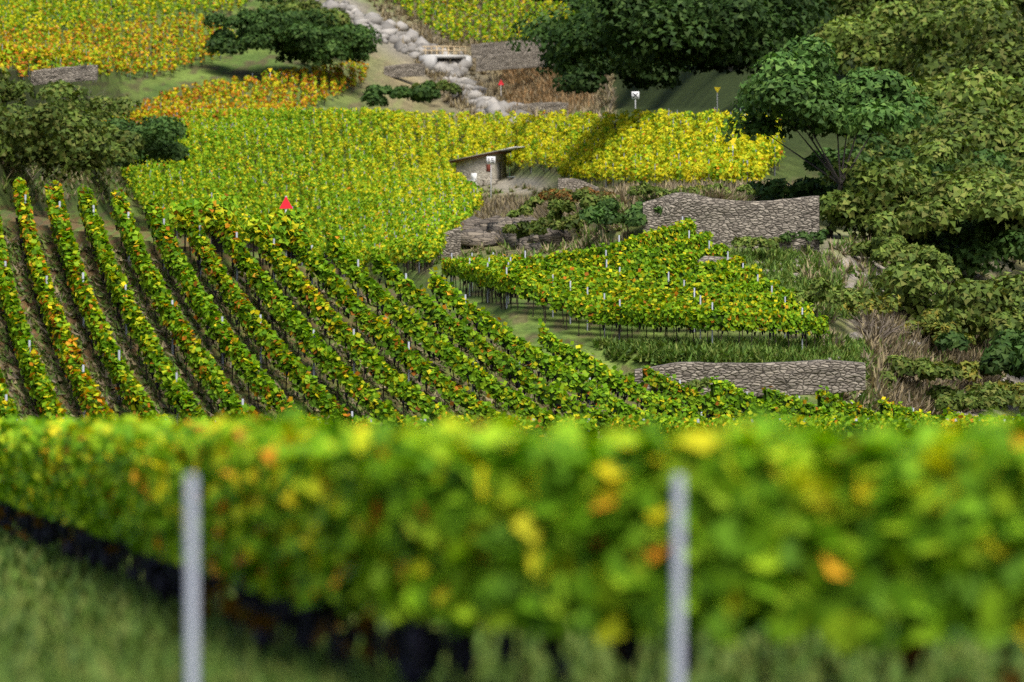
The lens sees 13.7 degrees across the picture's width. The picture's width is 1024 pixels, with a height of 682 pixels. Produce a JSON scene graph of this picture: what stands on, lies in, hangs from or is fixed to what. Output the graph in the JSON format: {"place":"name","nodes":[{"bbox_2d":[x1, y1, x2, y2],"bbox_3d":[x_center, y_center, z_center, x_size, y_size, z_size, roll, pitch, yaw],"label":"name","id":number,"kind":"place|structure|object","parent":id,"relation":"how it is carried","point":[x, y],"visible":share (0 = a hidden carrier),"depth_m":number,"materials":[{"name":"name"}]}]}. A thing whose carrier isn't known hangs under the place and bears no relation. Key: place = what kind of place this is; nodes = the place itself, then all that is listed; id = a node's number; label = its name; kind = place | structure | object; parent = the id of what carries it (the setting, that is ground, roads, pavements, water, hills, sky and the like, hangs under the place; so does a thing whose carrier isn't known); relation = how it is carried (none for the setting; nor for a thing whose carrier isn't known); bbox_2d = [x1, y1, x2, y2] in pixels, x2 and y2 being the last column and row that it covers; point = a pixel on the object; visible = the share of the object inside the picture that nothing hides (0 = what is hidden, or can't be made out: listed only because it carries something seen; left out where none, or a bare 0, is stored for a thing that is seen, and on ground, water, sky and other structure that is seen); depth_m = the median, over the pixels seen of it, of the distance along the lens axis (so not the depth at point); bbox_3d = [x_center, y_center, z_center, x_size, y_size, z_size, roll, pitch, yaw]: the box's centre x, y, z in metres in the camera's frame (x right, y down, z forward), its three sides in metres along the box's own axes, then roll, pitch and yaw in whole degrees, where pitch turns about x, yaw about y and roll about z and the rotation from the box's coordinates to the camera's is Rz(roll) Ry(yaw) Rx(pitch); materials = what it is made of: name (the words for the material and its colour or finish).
{"place":"outdoors","nodes":[
{"label":"outdoors","id":0,"kind":"place"},
{"bbox_2d":[0,0,1023,652],"bbox_3d":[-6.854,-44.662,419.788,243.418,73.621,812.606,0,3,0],"label":"terrain","id":1,"kind":"structure","parent":0,"point":[696,92],"depth_m":309.17,"materials":[{"name":"green plant"}]},
{"bbox_2d":[31,65,97,84],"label":"wall","id":2,"kind":"structure","parent":1,"relation":"on","point":[70,74],"depth_m":343.67,"materials":[{"name":"stone"}]},
{"bbox_2d":[0,0,562,123],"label":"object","id":3,"kind":"object","parent":1,"relation":"on","point":[51,65],"visible":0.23,"depth_m":501.19,"materials":[{"name":"brown wood"}]},
{"bbox_2d":[279,196,292,260],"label":"red marker","id":4,"kind":"object","parent":1,"relation":"on","point":[285,204],"visible":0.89,"depth_m":140.18,"materials":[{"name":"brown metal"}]},
{"bbox_2d":[0,0,575,126],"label":"grapevines","id":5,"kind":"object","parent":1,"relation":"on","point":[32,51],"visible":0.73,"depth_m":499.82,"materials":[{"name":"yellow plant"}]},
{"bbox_2d":[384,63,424,77],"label":"stone wall","id":6,"kind":"structure","parent":1,"relation":"on","point":[404,70],"depth_m":527.67,"materials":[{"name":"stone"}]},
{"bbox_2d":[415,226,460,261],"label":"wall","id":7,"kind":"structure","parent":1,"relation":"on","point":[453,244],"depth_m":243.43,"materials":[{"name":"stone"}]},
{"bbox_2d":[419,46,471,69],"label":"bridge","id":8,"kind":"structure","parent":1,"relation":"on","point":[429,60],"depth_m":542.44,"materials":[{"name":"white wood"}]},
{"bbox_2d":[125,107,778,276],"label":"vineyard posts","id":9,"kind":"object","parent":1,"relation":"on","point":[215,244],"visible":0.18,"depth_m":290.80,"materials":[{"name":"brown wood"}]},
{"bbox_2d":[120,106,785,267],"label":"vine foliage","id":10,"kind":"object","parent":1,"relation":"on","point":[713,159],"visible":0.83,"depth_m":344.72,"materials":[{"name":"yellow plant"}]},
{"bbox_2d":[448,147,524,185],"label":"hut","id":11,"kind":"object","parent":1,"relation":"on","point":[477,169],"visible":0.77,"depth_m":364.74,"materials":[{"name":"grey stone"}]},
{"bbox_2d":[487,156,494,163],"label":"sign","id":12,"kind":"object","parent":11,"relation":"attached to","point":[490,159],"visible":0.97,"depth_m":332.43,"materials":[{"name":"white metal"}]},
{"bbox_2d":[0,474,1009,681],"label":"vineyard posts","id":13,"kind":"object","parent":1,"relation":"on","point":[420,648],"visible":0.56,"depth_m":22.65,"materials":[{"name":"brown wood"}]},
{"bbox_2d":[0,405,1023,681],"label":"vine foliage","id":14,"kind":"object","parent":13,"relation":"attached to","point":[864,539],"visible":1,"depth_m":20.89,"materials":[{"name":"green plant"}]},
{"bbox_2d":[2,195,1013,438],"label":"vineyard posts","id":15,"kind":"object","parent":1,"relation":"on","point":[399,296],"visible":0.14,"depth_m":134.72,"materials":[{"name":"grey metal"}]},
{"bbox_2d":[0,177,1020,438],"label":"vine foliage","id":16,"kind":"object","parent":15,"relation":"attached to","point":[730,403],"visible":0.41,"depth_m":134.26,"materials":[{"name":"green plant"}]},
{"bbox_2d":[0,0,1023,413],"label":"trees","id":17,"kind":"object","parent":1,"relation":"on","point":[934,176],"depth_m":241.77,"materials":[{"name":"green plant"}]},
{"bbox_2d":[0,0,1023,681],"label":"grass tufts","id":18,"kind":"object","parent":1,"relation":"on","point":[62,618],"visible":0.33,"depth_m":119.89,"materials":[{"name":"green plant"}]},
{"bbox_2d":[471,40,553,57],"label":"stone wall","id":19,"kind":"structure","parent":1,"relation":"on","point":[482,49],"depth_m":535.54,"materials":[{"name":"stone"}]},
{"bbox_2d":[476,50,552,71],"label":"stone wall","id":20,"kind":"structure","parent":1,"relation":"on","point":[515,60],"depth_m":526.53,"materials":[{"name":"stone"}]},
{"bbox_2d":[512,102,567,115],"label":"stone wall","id":21,"kind":"structure","parent":1,"relation":"on","point":[547,106],"depth_m":441.29,"materials":[{"name":"stone"}]},
{"bbox_2d":[558,178,598,191],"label":"stone wall","id":22,"kind":"structure","parent":1,"relation":"on","point":[573,183],"depth_m":281.52,"materials":[{"name":"stone"}]},
{"bbox_2d":[459,66,745,250],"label":"outcrop rock","id":23,"kind":"object","parent":1,"relation":"on","point":[474,234],"visible":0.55,"depth_m":251.84,"materials":[{"name":"grey stone"}]},
{"bbox_2d":[441,216,823,349],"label":"vineyard posts","id":24,"kind":"object","parent":1,"relation":"on","point":[488,290],"visible":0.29,"depth_m":177.23,"materials":[{"name":"grey metal"}]},
{"bbox_2d":[440,217,829,336],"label":"vine foliage","id":25,"kind":"object","parent":24,"relation":"attached to","point":[644,290],"visible":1,"depth_m":178.11,"materials":[{"name":"green plant"}]},
{"bbox_2d":[632,92,638,108],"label":"sign","id":26,"kind":"object","parent":1,"relation":"on","point":[635,95],"visible":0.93,"depth_m":343.82,"materials":[{"name":"white metal"}]},
{"bbox_2d":[315,0,1011,413],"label":"boulders","id":27,"kind":"object","parent":1,"relation":"on","point":[397,38],"visible":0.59,"depth_m":545.01,"materials":[{"name":"grey stone"}]},
{"bbox_2d":[697,256,730,265],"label":"wall","id":28,"kind":"structure","parent":1,"relation":"on","point":[703,259],"depth_m":183.15,"materials":[{"name":"stone"}]},
{"bbox_2d":[714,87,719,111],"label":"yellow sign","id":29,"kind":"object","parent":1,"relation":"on","point":[717,89],"visible":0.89,"depth_m":369.64,"materials":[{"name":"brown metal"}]},
{"bbox_2d":[643,192,819,251],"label":"tall wall","id":30,"kind":"structure","parent":1,"relation":"on","point":[724,221],"depth_m":198.50,"materials":[{"name":"stone"}]},
{"bbox_2d":[634,360,865,395],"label":"wall","id":31,"kind":"structure","parent":1,"relation":"on","point":[807,377],"depth_m":164.78,"materials":[{"name":"stone"}]}
]}

